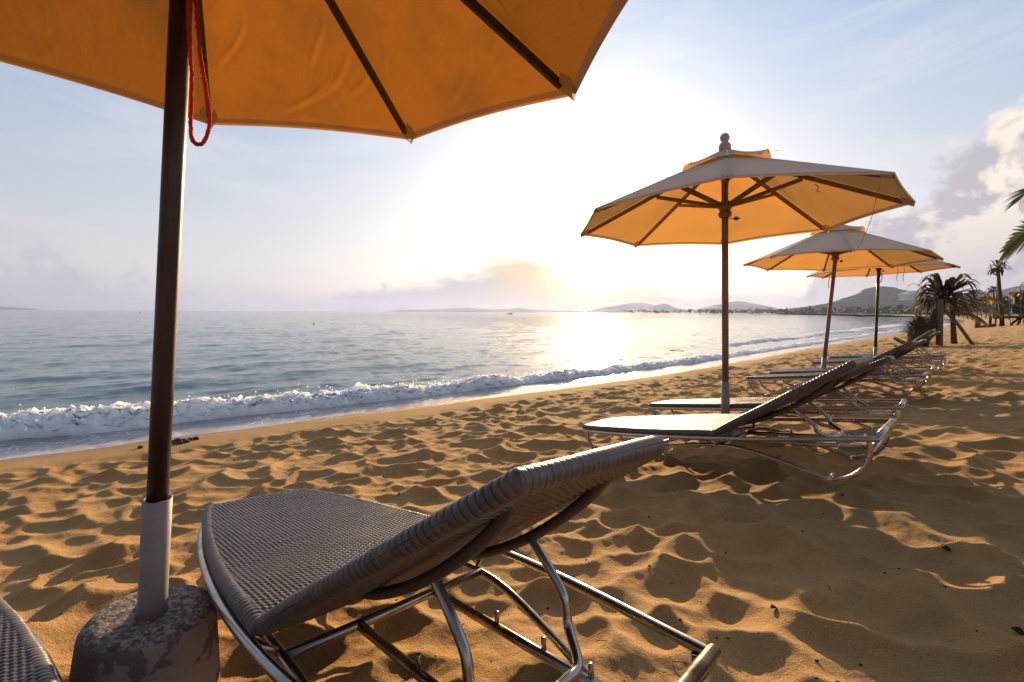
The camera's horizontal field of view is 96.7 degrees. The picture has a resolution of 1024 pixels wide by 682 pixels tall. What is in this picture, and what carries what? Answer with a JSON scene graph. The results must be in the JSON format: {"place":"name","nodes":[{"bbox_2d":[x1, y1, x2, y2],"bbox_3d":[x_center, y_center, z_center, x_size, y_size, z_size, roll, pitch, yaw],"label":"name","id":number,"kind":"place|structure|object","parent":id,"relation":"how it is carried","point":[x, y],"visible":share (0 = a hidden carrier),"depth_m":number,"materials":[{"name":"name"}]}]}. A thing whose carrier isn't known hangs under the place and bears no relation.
{"place":"outdoors","nodes":[
{"label":"outdoors","id":0,"kind":"place"},
{"bbox_2d":[0,306,38,309],"bbox_3d":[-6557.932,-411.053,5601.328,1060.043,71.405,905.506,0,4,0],"label":"island","id":1,"kind":"structure","parent":0,"point":[9,308],"depth_m":5609.80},
{"bbox_2d":[0,310,964,459],"bbox_3d":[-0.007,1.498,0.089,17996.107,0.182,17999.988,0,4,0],"label":"sea","id":2,"kind":"structure","parent":0,"point":[52,359],"depth_m":17.28,"materials":[{"name":"liquid"}]},
{"bbox_2d":[0,324,949,440],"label":"surf foam","id":3,"kind":"object","parent":2,"relation":"on","point":[33,422],"visible":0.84,"depth_m":6.78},
{"bbox_2d":[679,324,906,350],"bbox_3d":[29.142,-0.999,40.301,62.880,0.174,3.748,-3,5,-43],"label":"surf foam","id":4,"kind":"object","parent":2,"relation":"on","point":[762,340],"visible":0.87,"depth_m":27.66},
{"bbox_2d":[385,308,587,312],"bbox_3d":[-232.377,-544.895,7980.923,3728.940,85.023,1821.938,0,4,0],"label":"island","id":5,"kind":"structure","parent":0,"point":[476,310],"depth_m":7460.89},
{"bbox_2d":[0,314,1023,681],"bbox_3d":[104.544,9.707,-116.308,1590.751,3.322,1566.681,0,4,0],"label":"beach sand","id":6,"kind":"structure","parent":0,"point":[906,506],"depth_m":2.29,"materials":[{"name":"beige sand"}]},
{"bbox_2d":[0,596,62,681],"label":"sun lounger","id":7,"kind":"object","parent":6,"relation":"on","point":[25,656],"visible":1,"depth_m":1.07,"materials":[{"name":"wicker"}]},
{"bbox_2d":[0,0,627,681],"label":"beach umbrella","id":8,"kind":"object","parent":6,"relation":"on","point":[410,70],"visible":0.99,"depth_m":1.70,"materials":[{"name":"fabric"}]},
{"bbox_2d":[185,0,211,146],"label":"cord","id":9,"kind":"object","parent":8,"relation":"hanging from","point":[192,75],"visible":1,"depth_m":1.10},
{"bbox_2d":[197,436,721,681],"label":"sun lounger","id":10,"kind":"object","parent":6,"relation":"on","point":[270,564],"visible":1,"depth_m":1.10,"materials":[{"name":"wicker"}]},
{"bbox_2d":[581,355,896,481],"bbox_3d":[1.383,0.527,3.202,0.799,0.640,1.969,-3,-6,-43],"label":"sun lounger","id":11,"kind":"object","parent":6,"relation":"on","point":[707,427],"visible":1,"depth_m":2.78,"materials":[{"name":"wicker"}]},
{"bbox_2d":[580,133,915,443],"bbox_3d":[1.810,-0.369,3.864,2.349,2.719,2.348,-2,4,0],"label":"beach umbrella","id":12,"kind":"object","parent":6,"relation":"on","point":[725,195],"visible":0.98,"depth_m":3.88,"materials":[{"name":"fabric"}]},
{"bbox_2d":[853,184,879,251],"bbox_3d":[2.421,-0.858,3.101,0.170,0.502,0.004,0,4,0],"label":"thread","id":13,"kind":"object","parent":12,"relation":"hanging from","point":[870,220],"visible":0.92,"depth_m":3.10},
{"bbox_2d":[648,356,906,435],"bbox_3d":[2.234,0.512,4.087,1.969,0.603,0.799,-8,-6,42],"label":"sun lounger","id":14,"kind":"object","parent":6,"relation":"on","point":[744,404],"visible":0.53,"depth_m":3.72,"materials":[{"name":"wicker"}]},
{"bbox_2d":[745,340,929,395],"bbox_3d":[4.213,0.398,6.087,0.799,0.639,1.969,-1,-5,-41],"label":"sun lounger","id":15,"kind":"object","parent":6,"relation":"on","point":[895,352],"visible":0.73,"depth_m":5.65,"materials":[{"name":"wicker"}]},
{"bbox_2d":[743,225,943,368],"bbox_3d":[4.882,-0.451,6.994,2.396,2.697,2.397,4,4,0],"label":"beach umbrella","id":16,"kind":"object","parent":6,"relation":"on","point":[832,250],"visible":0.86,"depth_m":6.94,"materials":[{"name":"fabric"}]},
{"bbox_2d":[768,339,934,388],"bbox_3d":[4.967,0.370,6.796,1.969,0.639,0.799,-6,-3,43],"label":"sun lounger","id":17,"kind":"object","parent":6,"relation":"on","point":[931,369],"visible":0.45,"depth_m":6.47,"materials":[{"name":"wicker"}]},
{"bbox_2d":[812,329,948,372],"bbox_3d":[6.822,0.240,8.567,0.799,0.742,1.969,-5,-2,-42],"label":"sun lounger","id":18,"kind":"object","parent":6,"relation":"on","point":[926,360],"visible":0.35,"depth_m":8.12,"materials":[{"name":"wicker"}]},
{"bbox_2d":[806,260,959,370],"bbox_3d":[7.574,-0.628,9.442,2.410,2.781,2.410,-1,4,0],"label":"beach umbrella","id":19,"kind":"object","parent":6,"relation":"on","point":[921,267],"visible":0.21,"depth_m":9.52,"materials":[{"name":"fabric"}]},
{"bbox_2d":[828,331,948,366],"bbox_3d":[7.993,0.216,9.768,0.799,0.702,1.969,-3,-2,-44],"label":"sun lounger","id":20,"kind":"object","parent":6,"relation":"on","point":[930,337],"visible":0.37,"depth_m":9.38,"materials":[{"name":"wicker"}]},
{"bbox_2d":[899,312,940,346],"bbox_3d":[15.411,-0.391,17.216,1.282,1.473,1.341,0,4,0],"label":"palm stump","id":21,"kind":"object","parent":6,"relation":"on","point":[917,328],"visible":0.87,"depth_m":17.07,"materials":[{"name":"brown plant"}]},
{"bbox_2d":[925,308,944,345],"bbox_3d":[16.047,-0.453,17.502,0.956,1.620,0.587,0,4,0],"label":"leaning palm trunk","id":22,"kind":"object","parent":6,"relation":"on","point":[933,313],"visible":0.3,"depth_m":17.39,"materials":[{"name":"brown plant"}]},
{"bbox_2d":[935,277,937,344],"bbox_3d":[16.373,-1.085,17.562,0.268,2.747,0.060,0,4,0],"label":"wooden pole","id":23,"kind":"object","parent":6,"relation":"on","point":[936,336],"visible":0.41,"depth_m":17.53,"materials":[{"name":"brown wood"}]},
{"bbox_2d":[937,300,943,345],"bbox_3d":[16.094,-0.636,17.089,0.218,1.835,0.120,0,4,0],"label":"wooden post","id":24,"kind":"object","parent":6,"relation":"on","point":[940,320],"visible":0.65,"depth_m":17.05,"materials":[{"name":"brown wood"}]},
{"bbox_2d":[933,318,943,330],"bbox_3d":[16.190,-0.624,17.292,0.321,0.512,0.304,0,4,0],"label":"coir bundle","id":25,"kind":"object","parent":24,"relation":"attached to","point":[936,321],"visible":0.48,"depth_m":17.25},
{"bbox_2d":[941,546,950,550],"bbox_3d":[1.738,0.831,1.823,0.021,0.016,0.022,0,4,3],"label":"dry leaf","id":26,"kind":"object","parent":6,"relation":"on","point":[947,548],"visible":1,"depth_m":1.82,"materials":[{"name":"black plant"}]},
{"bbox_2d":[910,273,1005,343],"bbox_3d":[17.177,-1.257,17.883,2.961,2.925,2.278,0,4,0],"label":"dead palm","id":27,"kind":"object","parent":6,"relation":"on","point":[947,294],"visible":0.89,"depth_m":17.56,"materials":[{"name":"brown plant"}]},
{"bbox_2d":[944,308,974,344],"bbox_3d":[16.645,-0.503,16.947,0.110,1.465,0.992,-3,5,-39],"label":"wooden prop","id":28,"kind":"object","parent":6,"relation":"on","point":[959,326],"visible":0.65,"depth_m":16.90,"materials":[{"name":"brown wood"}]},
{"bbox_2d":[959,291,988,315],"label":"leafy tree","id":29,"kind":"object","parent":6,"relation":"on","point":[976,310],"visible":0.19,"depth_m":124.34,"materials":[{"name":"green plant"}]},
{"bbox_2d":[974,317,980,327],"bbox_3d":[40.922,-1.524,39.968,0.380,1.100,0.370,0,4,0],"label":"round post","id":30,"kind":"object","parent":6,"relation":"on","point":[977,325],"visible":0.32,"depth_m":39.86,"materials":[{"name":"brown wood"}]},
{"bbox_2d":[968,300,988,317],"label":"leafy tree","id":31,"kind":"object","parent":6,"relation":"on","point":[981,308],"visible":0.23,"depth_m":119.73,"materials":[{"name":"green plant"}]},
{"bbox_2d":[988,294,991,316],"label":"flag","id":32,"kind":"object","parent":6,"relation":"on","point":[990,301],"visible":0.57,"depth_m":43.85,"materials":[{"name":"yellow fabric"}]},
{"bbox_2d":[987,286,995,317],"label":"fan palm","id":33,"kind":"object","parent":6,"relation":"on","point":[991,290],"visible":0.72,"depth_m":117.40,"materials":[{"name":"green plant"}]},
{"bbox_2d":[994,283,997,324],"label":"bamboo pole","id":34,"kind":"object","parent":6,"relation":"on","point":[995,322],"visible":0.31,"depth_m":42.31,"materials":[{"name":"brown wood"}]},
{"bbox_2d":[985,296,1008,316],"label":"leafy tree","id":35,"kind":"object","parent":6,"relation":"on","point":[997,310],"visible":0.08,"depth_m":103.50,"materials":[{"name":"green plant"}]},
{"bbox_2d":[987,260,1012,325],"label":"tall palm","id":36,"kind":"object","parent":6,"relation":"on","point":[997,270],"visible":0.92,"depth_m":41.71,"materials":[{"name":"brown plant"}]},
{"bbox_2d":[991,296,1016,319],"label":"leafy tree","id":37,"kind":"object","parent":6,"relation":"on","point":[1006,301],"visible":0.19,"depth_m":84.58,"materials":[{"name":"green plant"}]},
{"bbox_2d":[993,313,1023,325],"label":"driftwood bench","id":38,"kind":"object","parent":6,"relation":"on","point":[1019,318],"visible":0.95,"depth_m":40.80,"materials":[{"name":"brown wood"}]},
{"bbox_2d":[996,189,1023,266],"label":"coconut palm","id":39,"kind":"object","parent":6,"relation":"on","point":[1013,244],"visible":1,"depth_m":8.32,"materials":[{"name":"green plant"}]},
{"bbox_2d":[1008,292,1011,322],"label":"flag","id":40,"kind":"object","parent":6,"relation":"on","point":[1010,296],"visible":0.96,"depth_m":51.77,"materials":[{"name":"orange fabric"}]},
{"bbox_2d":[998,303,1023,314],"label":"leafy tree","id":41,"kind":"object","parent":6,"relation":"on","point":[1016,309],"visible":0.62,"depth_m":69.44,"materials":[{"name":"green plant"}]},
{"bbox_2d":[1002,282,1023,306],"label":"leafy tree","id":42,"kind":"object","parent":6,"relation":"on","point":[1017,300],"visible":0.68,"depth_m":61.85,"materials":[{"name":"green plant"}]},
{"bbox_2d":[1012,293,1014,315],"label":"flag","id":43,"kind":"object","parent":6,"relation":"on","point":[1013,302],"visible":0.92,"depth_m":54.77,"materials":[{"name":"orange fabric"}]},
{"bbox_2d":[1011,626,1023,634],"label":"dry leaf","id":44,"kind":"object","parent":6,"relation":"on","point":[1019,630],"visible":1,"depth_m":1.37,"materials":[{"name":"black plant"}]},
{"bbox_2d":[1019,286,1021,322],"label":"flag","id":45,"kind":"object","parent":6,"relation":"on","point":[1020,291],"visible":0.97,"depth_m":49.75,"materials":[{"name":"orange fabric"}]},
{"bbox_3d":[13.735,0.156,16.038,0.513,0.174,0.120,0,4,0],"label":"driftwood","id":46,"kind":"object","parent":6,"relation":"on","visible":0},
{"bbox_2d":[893,337,905,343],"bbox_3d":[13.662,0.004,16.029,0.471,0.314,0.150,0,4,0],"label":"driftwood","id":47,"kind":"object","parent":46,"relation":"on","point":[898,340],"visible":0.86,"depth_m":15.98,"materials":[{"name":"brown wood"}]},
{"bbox_2d":[0,0,1023,311],"label":"sky","id":48,"kind":"structure","parent":0,"point":[491,211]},
{"bbox_2d":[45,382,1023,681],"bbox_3d":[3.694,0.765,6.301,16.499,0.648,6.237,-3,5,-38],"label":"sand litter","id":49,"kind":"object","parent":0,"point":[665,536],"visible":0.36,"depth_m":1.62,"materials":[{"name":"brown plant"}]},
{"bbox_2d":[587,302,695,312],"bbox_3d":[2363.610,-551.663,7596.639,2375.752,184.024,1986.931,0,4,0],"label":"hill","id":50,"kind":"structure","parent":0,"point":[633,307],"depth_m":7127.07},
{"bbox_2d":[629,304,686,312],"bbox_3d":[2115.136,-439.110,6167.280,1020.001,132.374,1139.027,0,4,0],"label":"hill","id":51,"kind":"structure","parent":0,"point":[665,307],"depth_m":5919.20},
{"bbox_2d":[681,301,778,312],"bbox_3d":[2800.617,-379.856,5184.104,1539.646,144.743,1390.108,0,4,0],"label":"hill","id":52,"kind":"structure","parent":0,"point":[739,305],"depth_m":4899.97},
{"bbox_2d":[659,313,948,317],"bbox_3d":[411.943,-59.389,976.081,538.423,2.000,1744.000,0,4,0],"label":"shore","id":53,"kind":"structure","parent":0,"point":[804,314],"depth_m":563.36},
{"bbox_2d":[751,309,763,312],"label":"house","id":54,"kind":"structure","parent":53,"relation":"on","point":[757,310],"depth_m":683.89,"materials":[{"name":"white paint"}]},
{"bbox_2d":[625,297,979,315],"bbox_3d":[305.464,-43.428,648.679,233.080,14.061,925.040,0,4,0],"label":"coastal woodland","id":55,"kind":"object","parent":53,"relation":"on","point":[899,310],"visible":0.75,"depth_m":520.21,"materials":[{"name":"green plant"}]},
{"bbox_2d":[973,310,992,313],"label":"house","id":56,"kind":"structure","parent":53,"relation":"on","point":[981,312],"depth_m":153.34,"materials":[{"name":"white paint"}]},
{"bbox_2d":[777,286,1016,314],"bbox_3d":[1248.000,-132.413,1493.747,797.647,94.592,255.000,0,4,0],"label":"hill","id":57,"kind":"structure","parent":0,"point":[888,296],"depth_m":1445.34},
{"bbox_2d":[897,291,926,299],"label":"house","id":58,"kind":"structure","parent":0,"point":[908,295],"depth_m":1313.30,"materials":[{"name":"white paint"}]},
{"bbox_2d":[953,284,1023,305],"bbox_3d":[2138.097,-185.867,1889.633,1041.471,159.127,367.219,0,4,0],"label":"hill","id":59,"kind":"structure","parent":0,"point":[1006,291],"depth_m":1864.64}
]}

